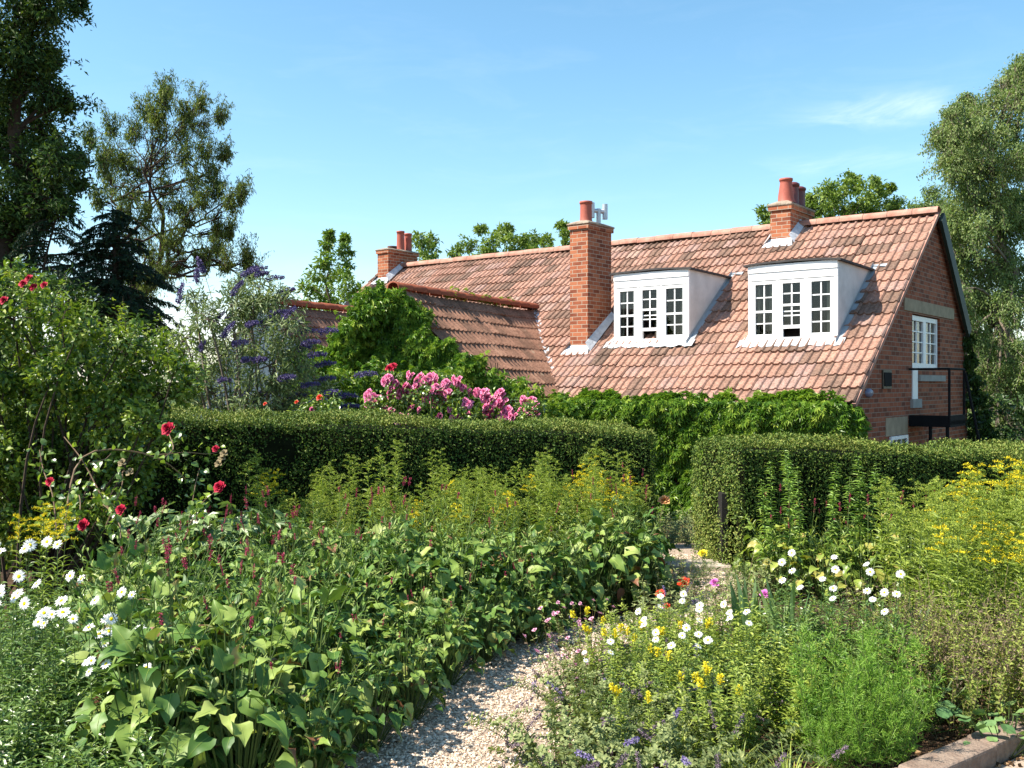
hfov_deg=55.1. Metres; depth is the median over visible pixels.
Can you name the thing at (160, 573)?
bistort plant
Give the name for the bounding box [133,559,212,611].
bistort plant
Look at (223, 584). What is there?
bistort plant
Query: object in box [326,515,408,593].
bistort plant
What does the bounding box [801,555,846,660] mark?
daisy plant
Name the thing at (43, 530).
goldenrod plant
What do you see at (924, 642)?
marjoram plant
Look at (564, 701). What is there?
catmint plant
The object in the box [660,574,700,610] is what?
weed
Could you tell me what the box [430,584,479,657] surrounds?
bistort plant
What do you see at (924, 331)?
gable window
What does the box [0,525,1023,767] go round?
ground
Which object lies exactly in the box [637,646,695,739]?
loosestrife plant
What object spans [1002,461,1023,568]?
goldenrod plant
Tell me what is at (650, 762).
catmint plant
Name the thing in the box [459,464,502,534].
goldenrod plant
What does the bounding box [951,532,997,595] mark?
bistort plant
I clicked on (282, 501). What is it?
goldenrod plant
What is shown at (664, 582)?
weed
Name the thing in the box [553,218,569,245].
ash tree
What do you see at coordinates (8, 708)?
daisy plant
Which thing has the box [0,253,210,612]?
rose shrub
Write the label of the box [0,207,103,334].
cedar tree
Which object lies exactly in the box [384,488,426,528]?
goldenrod plant
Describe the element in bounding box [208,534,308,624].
bistort plant
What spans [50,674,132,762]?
daisy plant
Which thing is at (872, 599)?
daisy plant
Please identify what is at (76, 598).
daisy plant
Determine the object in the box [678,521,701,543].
weed
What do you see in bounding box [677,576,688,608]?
scarlet flower
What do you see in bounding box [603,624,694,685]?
loosestrife plant
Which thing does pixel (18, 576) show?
daisy plant
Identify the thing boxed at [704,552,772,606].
weed
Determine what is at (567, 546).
bistort plant
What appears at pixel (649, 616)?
weed
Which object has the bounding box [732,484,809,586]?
bistort plant
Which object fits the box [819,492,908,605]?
bistort plant
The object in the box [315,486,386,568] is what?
bistort plant
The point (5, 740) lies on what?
daisy plant
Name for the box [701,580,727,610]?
weed
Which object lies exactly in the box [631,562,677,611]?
weed
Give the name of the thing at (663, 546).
bistort plant
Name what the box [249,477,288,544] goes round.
goldenrod plant
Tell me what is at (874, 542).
bistort plant
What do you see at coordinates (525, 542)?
bistort plant
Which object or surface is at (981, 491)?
goldenrod plant
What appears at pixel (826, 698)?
feathery plant
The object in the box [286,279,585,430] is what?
gable creeper
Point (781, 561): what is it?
daisy plant
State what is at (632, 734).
grass tuft
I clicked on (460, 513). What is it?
goldenrod plant
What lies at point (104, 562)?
bistort plant
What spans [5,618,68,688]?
daisy plant
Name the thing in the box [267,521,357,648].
bistort plant
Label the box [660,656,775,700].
catmint plant
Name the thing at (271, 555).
bistort plant
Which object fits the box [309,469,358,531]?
goldenrod plant
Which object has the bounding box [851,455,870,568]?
leafy spire
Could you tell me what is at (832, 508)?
leafy spire
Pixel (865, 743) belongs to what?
feathery plant
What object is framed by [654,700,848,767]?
catmint plant
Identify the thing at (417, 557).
bistort plant
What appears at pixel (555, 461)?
goldenrod plant
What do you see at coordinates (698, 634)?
daisy plant
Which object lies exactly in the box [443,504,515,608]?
bistort plant
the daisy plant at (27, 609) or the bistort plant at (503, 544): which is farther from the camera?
the bistort plant at (503, 544)
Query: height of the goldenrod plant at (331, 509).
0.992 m
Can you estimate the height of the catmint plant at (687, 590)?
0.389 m
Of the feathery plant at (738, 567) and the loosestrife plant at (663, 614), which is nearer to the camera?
the loosestrife plant at (663, 614)
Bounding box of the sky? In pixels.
[0,0,1023,385]
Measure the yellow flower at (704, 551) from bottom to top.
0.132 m
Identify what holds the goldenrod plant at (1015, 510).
on the ground at (925, 748)
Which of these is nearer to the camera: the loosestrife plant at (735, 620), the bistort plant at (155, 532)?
the loosestrife plant at (735, 620)
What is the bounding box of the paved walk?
[995,757,1023,767]
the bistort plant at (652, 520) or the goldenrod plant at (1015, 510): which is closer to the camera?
the goldenrod plant at (1015, 510)
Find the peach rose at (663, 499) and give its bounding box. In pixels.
[657,495,669,536]
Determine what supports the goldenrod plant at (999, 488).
on the ground at (925, 748)
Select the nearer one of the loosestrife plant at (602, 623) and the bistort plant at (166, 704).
the bistort plant at (166, 704)
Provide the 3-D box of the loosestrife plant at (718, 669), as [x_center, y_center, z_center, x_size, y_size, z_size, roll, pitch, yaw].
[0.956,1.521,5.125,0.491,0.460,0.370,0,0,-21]
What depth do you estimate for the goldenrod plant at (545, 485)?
9.43 m
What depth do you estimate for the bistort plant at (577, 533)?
8.09 m
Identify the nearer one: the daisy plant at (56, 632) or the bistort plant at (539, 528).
the daisy plant at (56, 632)
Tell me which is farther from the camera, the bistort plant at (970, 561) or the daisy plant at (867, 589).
the bistort plant at (970, 561)
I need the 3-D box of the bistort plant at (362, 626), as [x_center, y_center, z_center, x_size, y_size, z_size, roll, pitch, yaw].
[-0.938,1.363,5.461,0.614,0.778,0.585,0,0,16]
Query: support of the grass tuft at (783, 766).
on the ground at (925, 748)
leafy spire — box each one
[753,479,773,577]
[763,462,780,589]
[778,450,802,591]
[778,456,798,577]
[788,466,809,595]
[822,486,839,581]
[824,462,844,575]
[838,477,858,588]
[850,472,867,578]
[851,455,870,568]
[862,463,881,583]
[878,476,892,587]
[888,484,903,575]
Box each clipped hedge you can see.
[0,402,658,569]
[689,430,1023,573]
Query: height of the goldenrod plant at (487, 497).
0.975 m
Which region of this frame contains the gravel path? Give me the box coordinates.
[340,543,750,767]
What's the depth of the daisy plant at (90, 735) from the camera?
3.90 m
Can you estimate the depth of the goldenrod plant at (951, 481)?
8.00 m
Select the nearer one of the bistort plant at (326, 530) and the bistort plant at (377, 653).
the bistort plant at (377, 653)
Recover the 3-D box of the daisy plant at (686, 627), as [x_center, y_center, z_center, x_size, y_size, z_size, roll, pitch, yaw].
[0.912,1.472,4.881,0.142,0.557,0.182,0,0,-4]
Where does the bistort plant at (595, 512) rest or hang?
on the ground at (925, 748)
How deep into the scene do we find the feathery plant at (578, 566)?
7.32 m
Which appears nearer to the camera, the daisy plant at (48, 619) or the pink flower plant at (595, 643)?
the daisy plant at (48, 619)
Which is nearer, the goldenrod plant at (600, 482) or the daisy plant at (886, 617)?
the daisy plant at (886, 617)
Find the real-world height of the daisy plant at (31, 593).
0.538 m
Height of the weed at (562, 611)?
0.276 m
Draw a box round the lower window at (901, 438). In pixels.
[889,435,907,445]
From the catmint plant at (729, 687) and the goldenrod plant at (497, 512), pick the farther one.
the goldenrod plant at (497, 512)
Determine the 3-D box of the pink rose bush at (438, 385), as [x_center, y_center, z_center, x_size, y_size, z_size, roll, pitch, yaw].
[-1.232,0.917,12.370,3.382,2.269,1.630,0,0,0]
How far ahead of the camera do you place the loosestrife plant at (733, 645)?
5.41 m
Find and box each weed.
[531,589,570,630]
[557,595,588,620]
[587,569,628,609]
[612,596,658,634]
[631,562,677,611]
[635,585,679,618]
[636,597,683,641]
[652,567,686,607]
[657,512,682,542]
[658,511,688,543]
[660,511,693,543]
[660,548,710,596]
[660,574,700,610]
[664,509,693,543]
[664,509,700,535]
[670,543,706,581]
[674,503,698,538]
[677,519,699,546]
[677,573,731,630]
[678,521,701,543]
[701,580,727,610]
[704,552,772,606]
[704,565,733,590]
[706,560,763,620]
[729,549,775,585]
[730,557,783,601]
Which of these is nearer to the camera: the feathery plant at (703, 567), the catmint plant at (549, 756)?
the catmint plant at (549, 756)
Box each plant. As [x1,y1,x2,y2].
[0,538,38,691]
[0,570,36,699]
[0,570,39,655]
[0,581,17,644]
[0,584,51,740]
[0,586,9,630]
[0,589,67,723]
[0,605,74,701]
[0,667,36,729]
[0,670,75,751]
[0,686,57,767]
[0,700,71,767]
[0,701,85,767]
[0,725,42,766]
[0,733,92,767]
[3,752,19,767]
[4,598,78,671]
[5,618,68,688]
[6,536,69,700]
[8,501,79,616]
[8,607,71,764]
[16,758,65,767]
[17,590,59,666]
[20,567,84,632]
[22,570,87,723]
[25,510,77,649]
[25,596,57,663]
[36,606,109,749]
[37,600,133,683]
[43,676,99,759]
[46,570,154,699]
[46,598,121,681]
[47,511,169,654]
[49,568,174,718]
[50,650,135,719]
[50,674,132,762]
[51,584,116,649]
[53,538,212,762]
[53,566,131,605]
[56,607,117,760]
[59,602,242,767]
[63,710,147,767]
[64,565,126,600]
[66,584,113,610]
[68,546,242,766]
[68,712,162,767]
[69,540,161,642]
[71,710,189,767]
[73,496,165,605]
[74,600,146,671]
[78,498,178,590]
[78,586,138,689]
[81,551,153,605]
[81,656,150,766]
[95,625,161,747]
[96,534,236,721]
[98,501,195,601]
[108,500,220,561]
[119,530,210,624]
[127,538,224,698]
[131,521,194,584]
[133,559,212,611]
[133,559,212,639]
[135,511,187,577]
[136,720,192,766]
[144,506,234,602]
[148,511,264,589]
[151,589,327,767]
[157,552,317,767]
[163,504,236,590]
[166,506,231,572]
[167,534,238,612]
[171,516,273,622]
[189,529,288,640]
[192,576,318,763]
[194,565,269,715]
[199,496,260,579]
[201,513,268,588]
[203,524,278,592]
[207,509,314,565]
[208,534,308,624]
[209,501,304,556]
[209,558,324,738]
[211,498,319,599]
[218,534,315,629]
[220,513,293,593]
[225,511,290,567]
[229,537,355,692]
[240,447,272,536]
[240,484,292,556]
[240,550,388,742]
[247,468,286,550]
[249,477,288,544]
[249,486,327,580]
[256,515,331,590]
[256,659,358,767]
[260,489,332,566]
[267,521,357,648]
[269,555,349,650]
[272,656,378,767]
[273,492,309,547]
[274,500,355,579]
[274,506,359,613]
[279,483,320,548]
[283,498,311,548]
[294,488,373,582]
[294,526,366,608]
[298,558,395,689]
[303,478,364,539]
[305,465,332,540]
[305,512,361,553]
[306,498,363,554]
[307,491,331,543]
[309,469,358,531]
[311,522,394,649]
[313,459,340,535]
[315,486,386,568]
[321,476,386,536]
[322,494,420,631]
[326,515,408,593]
[327,473,346,531]
[330,614,413,751]
[332,556,424,674]
[332,619,393,719]
[333,517,403,580]
[334,484,387,543]
[341,453,361,534]
[344,480,388,532]
[346,506,396,539]
[348,542,416,659]
[354,446,392,528]
[357,476,443,572]
[358,473,409,543]
[358,488,393,526]
[361,487,457,605]
[366,577,439,683]
[369,477,446,562]
[369,505,421,550]
[370,494,411,539]
[370,538,462,640]
[371,601,451,704]
[373,618,447,723]
[374,462,405,524]
[379,492,459,591]
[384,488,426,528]
[384,591,436,662]
[389,439,407,528]
[396,493,441,532]
[401,485,442,531]
[402,502,437,542]
[403,524,454,553]
[405,502,513,630]
[406,498,495,618]
[411,474,472,559]
[411,596,484,687]
[416,572,486,673]
[421,448,451,532]
[427,468,453,543]
[427,521,500,613]
[428,493,505,570]
[429,464,455,534]
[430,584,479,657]
[432,497,474,547]
[436,463,486,543]
[438,467,489,544]
[439,469,472,545]
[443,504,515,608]
[452,486,493,545]
[454,562,516,662]
[458,466,504,535]
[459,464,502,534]
[464,690,652,767]
[465,499,525,573]
[468,472,522,541]
[469,458,528,538]
[469,568,531,649]
[472,501,552,630]
[475,476,505,539]
[476,552,521,632]
[480,492,521,546]
[482,471,526,550]
[484,464,515,545]
[486,483,528,567]
[488,719,643,767]
[491,490,574,616]
[491,511,549,596]
[496,762,537,767]
[501,497,555,559]
[505,642,635,716]
[509,473,563,556]
[510,562,568,643]
[513,670,652,755]
[514,467,545,555]
[522,469,559,556]
[523,553,578,631]
[523,632,580,702]
[525,458,545,541]
[527,756,657,767]
[529,451,551,541]
[530,606,593,681]
[531,518,603,618]
[532,645,631,698]
[533,462,554,544]
[536,699,705,767]
[541,447,570,553]
[542,475,582,549]
[543,476,599,570]
[543,678,672,759]
[545,632,630,678]
[547,677,694,745]
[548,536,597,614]
[552,600,607,666]
[553,490,615,570]
[556,474,578,566]
[558,493,609,588]
[559,474,602,527]
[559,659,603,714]
[560,469,622,551]
[560,476,640,612]
[561,463,590,533]
[561,474,651,602]
[561,725,658,767]
[562,598,615,652]
[566,483,606,526]
[568,653,710,711]
[569,478,617,532]
[569,614,692,652]
[569,651,589,718]
[570,601,618,668]
[574,626,698,695]
[576,446,600,514]
[577,493,601,545]
[579,464,622,518]
[581,468,641,527]
[582,608,627,685]
[583,438,617,536]
[588,455,627,504]
[588,485,652,588]
[589,658,716,726]
[590,484,672,607]
[591,461,614,516]
[595,639,631,735]
[597,470,632,521]
[598,632,684,668]
[599,462,653,525]
[599,643,681,718]
[600,706,773,767]
[601,613,674,671]
[601,617,651,693]
[601,690,743,760]
[602,477,659,569]
[603,469,666,561]
[603,471,650,525]
[603,601,673,659]
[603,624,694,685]
[604,476,680,601]
[607,449,640,515]
[609,493,671,579]
[609,664,666,767]
[613,475,653,527]
[618,590,686,650]
[618,622,665,685]
[619,681,764,742]
[620,621,662,704]
[623,634,740,680]
[624,470,658,527]
[627,752,786,767]
[628,608,654,689]
[629,660,710,721]
[634,582,697,633]
[635,607,719,673]
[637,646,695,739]
[649,593,680,659]
[649,598,728,665]
[651,629,675,713]
[653,628,731,704]
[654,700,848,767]
[654,713,789,767]
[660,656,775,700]
[660,668,760,757]
[661,663,790,726]
[672,599,719,645]
[674,614,713,679]
[677,640,774,730]
[679,590,703,664]
[679,624,712,710]
[681,618,753,694]
[684,607,717,674]
[685,618,757,694]
[687,631,724,721]
[691,552,716,579]
[691,659,740,752]
[694,585,774,661]
[696,665,759,767]
[701,601,766,673]
[713,601,741,699]
[720,631,823,730]
[723,552,751,607]
[723,609,764,696]
[725,613,799,710]
[726,651,813,752]
[729,572,780,657]
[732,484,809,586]
[734,612,812,693]
[745,591,815,661]
[746,507,812,599]
[748,610,810,673]
[748,643,854,749]
[755,576,811,657]
[757,558,814,678]
[757,585,813,700]
[765,549,821,643]
[777,615,869,757]
[780,504,831,586]
[783,498,866,601]
[783,576,833,686]
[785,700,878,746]
[787,618,881,683]
[789,644,854,724]
[790,652,868,765]
[791,596,842,706]
[795,501,860,592]
[797,616,859,684]
[799,701,858,767]
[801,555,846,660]
[805,565,859,688]
[811,591,898,673]
[811,619,906,738]
[816,698,862,767]
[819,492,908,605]
[824,562,877,655]
[832,602,917,687]
[835,568,894,684]
[835,674,907,767]
[836,577,938,671]
[837,498,899,588]
[838,507,897,596]
[838,597,881,714]
[839,567,950,671]
[840,664,997,734]
[843,630,931,764]
[857,485,947,620]
[858,618,947,742]
[860,570,929,694]
[860,574,909,663]
[860,588,915,720]
[862,495,939,602]
[867,592,934,688]
[870,660,940,767]
[873,476,930,610]
[877,580,986,675]
[880,490,961,614]
[880,587,988,709]
[883,603,958,714]
[885,499,940,589]
[886,502,937,596]
[886,504,967,640]
[887,490,934,569]
[887,616,1002,739]
[892,590,1022,723]
[893,578,994,694]
[898,496,978,638]
[902,603,1007,705]
[906,595,1023,732]
[907,490,997,602]
[907,503,971,615]
[918,476,958,598]
[920,484,956,598]
[920,512,1007,677]
[923,490,1003,662]
[924,477,985,597]
[925,479,1014,666]
[925,485,992,639]
[941,507,997,648]
[946,456,1023,623]
[949,468,1023,627]
[949,490,1003,600]
[949,582,1023,695]
[949,696,1023,758]
[950,580,1023,724]
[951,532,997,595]
[952,483,1000,607]
[954,567,1023,700]
[963,463,1023,616]
[964,593,1023,716]
[964,594,1023,714]
[967,584,1020,687]
[968,486,1023,631]
[974,498,1023,656]
[983,462,1023,625]
[984,489,1010,615]
[991,486,1023,568]
[992,533,1023,655]
[993,489,1023,626]
[994,485,1023,602]
[996,528,1023,704]
[996,612,1020,653]
[999,620,1023,689]
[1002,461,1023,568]
[1004,461,1023,568]
[1008,492,1023,531]
[1008,601,1023,644]
[1009,491,1023,567]
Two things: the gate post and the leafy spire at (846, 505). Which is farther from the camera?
the gate post
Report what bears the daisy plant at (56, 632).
on the ground at (925, 748)
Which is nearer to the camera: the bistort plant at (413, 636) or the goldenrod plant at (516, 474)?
the bistort plant at (413, 636)
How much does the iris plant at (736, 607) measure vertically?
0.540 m
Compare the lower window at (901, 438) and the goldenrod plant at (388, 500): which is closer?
the goldenrod plant at (388, 500)
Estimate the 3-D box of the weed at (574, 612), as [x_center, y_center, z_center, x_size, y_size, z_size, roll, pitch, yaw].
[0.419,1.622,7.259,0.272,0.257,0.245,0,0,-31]
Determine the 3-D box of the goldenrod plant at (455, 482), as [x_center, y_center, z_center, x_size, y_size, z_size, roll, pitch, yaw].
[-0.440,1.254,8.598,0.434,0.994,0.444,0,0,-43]
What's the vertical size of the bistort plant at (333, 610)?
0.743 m
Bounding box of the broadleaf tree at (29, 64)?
[0,0,106,346]
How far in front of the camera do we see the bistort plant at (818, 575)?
7.87 m
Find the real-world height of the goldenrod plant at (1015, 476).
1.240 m
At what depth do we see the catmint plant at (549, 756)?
4.13 m
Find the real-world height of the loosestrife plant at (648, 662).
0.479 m
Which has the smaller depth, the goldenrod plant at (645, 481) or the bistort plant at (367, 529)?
the bistort plant at (367, 529)
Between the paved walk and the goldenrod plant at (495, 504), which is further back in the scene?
the goldenrod plant at (495, 504)
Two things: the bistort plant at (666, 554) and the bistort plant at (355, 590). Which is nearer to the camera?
the bistort plant at (355, 590)
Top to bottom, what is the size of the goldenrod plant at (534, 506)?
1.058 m
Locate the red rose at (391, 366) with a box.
[385,363,396,376]
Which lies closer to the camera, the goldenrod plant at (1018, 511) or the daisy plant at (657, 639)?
the daisy plant at (657, 639)
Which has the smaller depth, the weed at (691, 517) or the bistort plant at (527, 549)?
the bistort plant at (527, 549)
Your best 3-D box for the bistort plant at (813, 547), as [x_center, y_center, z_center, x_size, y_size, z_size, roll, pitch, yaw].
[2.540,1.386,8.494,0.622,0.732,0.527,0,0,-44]
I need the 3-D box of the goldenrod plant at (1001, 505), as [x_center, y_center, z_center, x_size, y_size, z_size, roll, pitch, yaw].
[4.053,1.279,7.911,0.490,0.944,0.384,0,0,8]
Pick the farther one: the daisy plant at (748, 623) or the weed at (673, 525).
the weed at (673, 525)
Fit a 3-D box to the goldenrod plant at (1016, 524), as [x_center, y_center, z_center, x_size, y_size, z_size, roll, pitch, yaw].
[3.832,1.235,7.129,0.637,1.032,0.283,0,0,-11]
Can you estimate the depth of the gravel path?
5.19 m
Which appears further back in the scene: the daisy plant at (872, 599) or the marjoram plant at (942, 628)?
the marjoram plant at (942, 628)
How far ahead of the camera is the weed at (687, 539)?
10.89 m
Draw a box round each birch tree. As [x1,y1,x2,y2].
[908,181,976,250]
[916,51,1023,453]
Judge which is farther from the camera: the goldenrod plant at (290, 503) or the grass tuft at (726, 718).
the goldenrod plant at (290, 503)
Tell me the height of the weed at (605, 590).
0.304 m
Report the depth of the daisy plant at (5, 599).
5.53 m
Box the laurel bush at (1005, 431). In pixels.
[967,391,1023,454]
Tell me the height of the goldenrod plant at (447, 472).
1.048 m
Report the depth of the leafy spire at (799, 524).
8.13 m
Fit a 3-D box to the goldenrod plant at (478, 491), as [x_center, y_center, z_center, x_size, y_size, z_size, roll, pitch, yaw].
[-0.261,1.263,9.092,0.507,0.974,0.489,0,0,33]
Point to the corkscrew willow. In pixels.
(170, 238)
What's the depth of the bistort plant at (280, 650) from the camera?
4.51 m
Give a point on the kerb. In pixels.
(979, 751)
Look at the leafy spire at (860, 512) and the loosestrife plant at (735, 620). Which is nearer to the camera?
the loosestrife plant at (735, 620)
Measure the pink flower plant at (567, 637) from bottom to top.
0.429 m
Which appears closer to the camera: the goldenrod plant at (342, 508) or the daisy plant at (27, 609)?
the daisy plant at (27, 609)
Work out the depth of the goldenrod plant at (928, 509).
7.51 m
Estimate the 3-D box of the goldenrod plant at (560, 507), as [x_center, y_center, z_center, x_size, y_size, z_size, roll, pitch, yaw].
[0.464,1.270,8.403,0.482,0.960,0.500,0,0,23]
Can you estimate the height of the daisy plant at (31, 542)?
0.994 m
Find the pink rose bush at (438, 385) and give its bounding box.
[287,368,546,429]
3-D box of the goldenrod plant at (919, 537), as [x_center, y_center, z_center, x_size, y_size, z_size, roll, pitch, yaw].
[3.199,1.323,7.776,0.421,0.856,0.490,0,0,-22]
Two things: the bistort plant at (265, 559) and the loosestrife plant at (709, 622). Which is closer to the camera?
the loosestrife plant at (709, 622)
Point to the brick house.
(870, 316)
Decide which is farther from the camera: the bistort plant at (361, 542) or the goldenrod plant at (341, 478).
the goldenrod plant at (341, 478)
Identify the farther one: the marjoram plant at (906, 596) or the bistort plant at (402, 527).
the bistort plant at (402, 527)
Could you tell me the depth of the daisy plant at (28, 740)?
3.94 m
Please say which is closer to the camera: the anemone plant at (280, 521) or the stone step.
the anemone plant at (280, 521)
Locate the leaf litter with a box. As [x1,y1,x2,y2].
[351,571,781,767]
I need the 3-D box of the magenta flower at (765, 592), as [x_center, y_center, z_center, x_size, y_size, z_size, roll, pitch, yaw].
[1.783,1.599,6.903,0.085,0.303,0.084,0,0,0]
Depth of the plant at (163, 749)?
3.60 m
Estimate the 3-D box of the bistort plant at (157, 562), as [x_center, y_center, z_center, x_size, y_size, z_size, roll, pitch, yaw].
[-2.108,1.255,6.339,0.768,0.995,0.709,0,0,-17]
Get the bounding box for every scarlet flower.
[655,589,665,608]
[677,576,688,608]
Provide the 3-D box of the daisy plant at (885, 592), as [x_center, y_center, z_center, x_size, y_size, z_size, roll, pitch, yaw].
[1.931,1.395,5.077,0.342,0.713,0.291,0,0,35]
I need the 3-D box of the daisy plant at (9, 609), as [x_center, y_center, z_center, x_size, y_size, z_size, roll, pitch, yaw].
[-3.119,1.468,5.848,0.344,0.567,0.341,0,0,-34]
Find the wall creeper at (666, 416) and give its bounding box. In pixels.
[546,386,872,523]
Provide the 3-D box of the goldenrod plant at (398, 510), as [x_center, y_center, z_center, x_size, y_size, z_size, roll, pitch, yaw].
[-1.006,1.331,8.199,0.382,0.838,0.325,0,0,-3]
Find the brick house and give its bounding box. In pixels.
[194,177,980,485]
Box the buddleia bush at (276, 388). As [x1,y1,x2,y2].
[152,256,377,422]
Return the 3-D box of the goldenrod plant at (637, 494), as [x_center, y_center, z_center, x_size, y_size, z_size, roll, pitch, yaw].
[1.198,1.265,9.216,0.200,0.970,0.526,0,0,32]
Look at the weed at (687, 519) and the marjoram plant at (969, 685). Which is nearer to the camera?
the marjoram plant at (969, 685)
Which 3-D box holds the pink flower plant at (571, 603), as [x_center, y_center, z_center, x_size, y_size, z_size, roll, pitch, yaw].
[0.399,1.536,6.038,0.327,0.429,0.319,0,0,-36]
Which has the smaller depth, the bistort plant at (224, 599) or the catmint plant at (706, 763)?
the catmint plant at (706, 763)
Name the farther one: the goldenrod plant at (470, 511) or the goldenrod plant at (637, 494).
the goldenrod plant at (637, 494)
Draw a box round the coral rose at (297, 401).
[263,395,322,420]
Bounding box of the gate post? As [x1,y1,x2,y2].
[718,492,727,563]
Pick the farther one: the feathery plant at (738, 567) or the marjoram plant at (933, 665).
the feathery plant at (738, 567)
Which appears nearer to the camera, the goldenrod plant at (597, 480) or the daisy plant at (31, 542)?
the daisy plant at (31, 542)
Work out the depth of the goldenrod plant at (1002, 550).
5.90 m
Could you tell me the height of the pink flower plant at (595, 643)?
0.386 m
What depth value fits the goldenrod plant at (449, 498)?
8.49 m
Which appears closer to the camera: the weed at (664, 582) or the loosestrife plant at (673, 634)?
the loosestrife plant at (673, 634)
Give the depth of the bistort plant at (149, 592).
5.19 m
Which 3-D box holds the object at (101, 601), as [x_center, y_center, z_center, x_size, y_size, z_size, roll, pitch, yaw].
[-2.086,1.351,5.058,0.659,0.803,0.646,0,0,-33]
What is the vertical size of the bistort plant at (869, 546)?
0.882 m
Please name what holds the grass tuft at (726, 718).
on the ground at (925, 748)
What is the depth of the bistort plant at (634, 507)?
8.70 m
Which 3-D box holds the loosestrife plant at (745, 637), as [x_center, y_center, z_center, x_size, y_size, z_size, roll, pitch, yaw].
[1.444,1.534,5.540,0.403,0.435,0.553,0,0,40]
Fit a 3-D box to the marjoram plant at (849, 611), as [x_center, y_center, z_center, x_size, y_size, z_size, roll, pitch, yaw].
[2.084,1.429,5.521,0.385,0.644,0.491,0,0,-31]
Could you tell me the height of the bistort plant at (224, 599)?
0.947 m
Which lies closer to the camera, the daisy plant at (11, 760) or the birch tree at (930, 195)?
the daisy plant at (11, 760)
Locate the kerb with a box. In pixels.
[896,713,1023,767]
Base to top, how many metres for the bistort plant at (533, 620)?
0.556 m
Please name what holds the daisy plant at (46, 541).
on the ground at (925, 748)
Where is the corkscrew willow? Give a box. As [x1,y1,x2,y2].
[66,67,268,419]
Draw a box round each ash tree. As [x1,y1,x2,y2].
[294,228,364,311]
[412,229,442,260]
[445,221,555,257]
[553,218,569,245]
[752,168,916,224]
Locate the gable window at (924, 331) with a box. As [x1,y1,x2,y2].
[912,315,936,367]
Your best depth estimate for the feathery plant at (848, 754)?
4.39 m
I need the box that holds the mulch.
[558,641,1023,767]
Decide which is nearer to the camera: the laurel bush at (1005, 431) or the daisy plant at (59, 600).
the daisy plant at (59, 600)
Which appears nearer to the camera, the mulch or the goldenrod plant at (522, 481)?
the mulch
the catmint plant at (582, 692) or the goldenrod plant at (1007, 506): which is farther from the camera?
the goldenrod plant at (1007, 506)
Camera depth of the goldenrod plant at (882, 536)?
7.31 m
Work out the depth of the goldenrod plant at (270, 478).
8.39 m
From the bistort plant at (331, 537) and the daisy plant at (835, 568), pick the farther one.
the bistort plant at (331, 537)
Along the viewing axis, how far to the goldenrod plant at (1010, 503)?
6.94 m
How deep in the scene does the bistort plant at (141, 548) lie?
6.24 m
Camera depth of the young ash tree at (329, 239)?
31.09 m
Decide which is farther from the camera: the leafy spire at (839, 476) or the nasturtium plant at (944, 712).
the leafy spire at (839, 476)
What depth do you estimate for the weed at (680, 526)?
12.73 m
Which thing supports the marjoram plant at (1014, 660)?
on the ground at (925, 748)
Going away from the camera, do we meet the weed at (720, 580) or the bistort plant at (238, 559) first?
the bistort plant at (238, 559)
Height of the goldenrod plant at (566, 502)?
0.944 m
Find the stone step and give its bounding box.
[663,558,731,571]
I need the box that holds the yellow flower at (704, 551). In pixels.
[697,549,706,556]
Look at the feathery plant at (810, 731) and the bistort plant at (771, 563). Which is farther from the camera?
the bistort plant at (771, 563)
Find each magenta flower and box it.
[710,578,720,599]
[759,589,767,600]
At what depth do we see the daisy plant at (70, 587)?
6.22 m
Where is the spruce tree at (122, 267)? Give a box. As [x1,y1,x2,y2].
[12,206,184,381]
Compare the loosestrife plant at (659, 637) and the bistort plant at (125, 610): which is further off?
the loosestrife plant at (659, 637)
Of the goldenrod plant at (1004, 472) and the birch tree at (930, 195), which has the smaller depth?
the goldenrod plant at (1004, 472)
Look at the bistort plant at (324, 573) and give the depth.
6.19 m
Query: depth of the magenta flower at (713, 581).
7.79 m
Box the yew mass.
[0,258,214,408]
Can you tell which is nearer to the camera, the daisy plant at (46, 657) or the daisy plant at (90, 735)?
the daisy plant at (90, 735)
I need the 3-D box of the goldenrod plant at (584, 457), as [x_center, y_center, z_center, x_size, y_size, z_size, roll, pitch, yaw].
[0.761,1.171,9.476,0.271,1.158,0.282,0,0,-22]
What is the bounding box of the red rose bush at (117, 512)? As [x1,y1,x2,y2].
[26,422,227,541]
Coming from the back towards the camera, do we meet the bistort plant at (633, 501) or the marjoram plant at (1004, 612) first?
the bistort plant at (633, 501)
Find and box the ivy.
[962,322,1001,443]
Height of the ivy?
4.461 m
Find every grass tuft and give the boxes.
[583,711,661,759]
[633,716,710,767]
[688,704,756,742]
[693,731,777,767]
[743,736,830,767]
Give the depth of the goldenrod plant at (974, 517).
7.55 m
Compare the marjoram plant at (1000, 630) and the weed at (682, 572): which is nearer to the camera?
the marjoram plant at (1000, 630)
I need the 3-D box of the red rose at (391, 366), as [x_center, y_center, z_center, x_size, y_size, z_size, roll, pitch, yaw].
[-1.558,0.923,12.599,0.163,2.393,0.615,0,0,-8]
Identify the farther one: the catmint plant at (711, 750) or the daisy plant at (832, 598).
the daisy plant at (832, 598)
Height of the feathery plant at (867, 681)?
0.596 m
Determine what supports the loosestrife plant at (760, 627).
on the ground at (925, 748)
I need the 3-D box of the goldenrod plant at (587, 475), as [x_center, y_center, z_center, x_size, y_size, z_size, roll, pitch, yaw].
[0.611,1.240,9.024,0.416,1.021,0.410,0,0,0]
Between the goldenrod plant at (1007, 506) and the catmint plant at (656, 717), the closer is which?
the catmint plant at (656, 717)
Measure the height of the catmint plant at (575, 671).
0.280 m

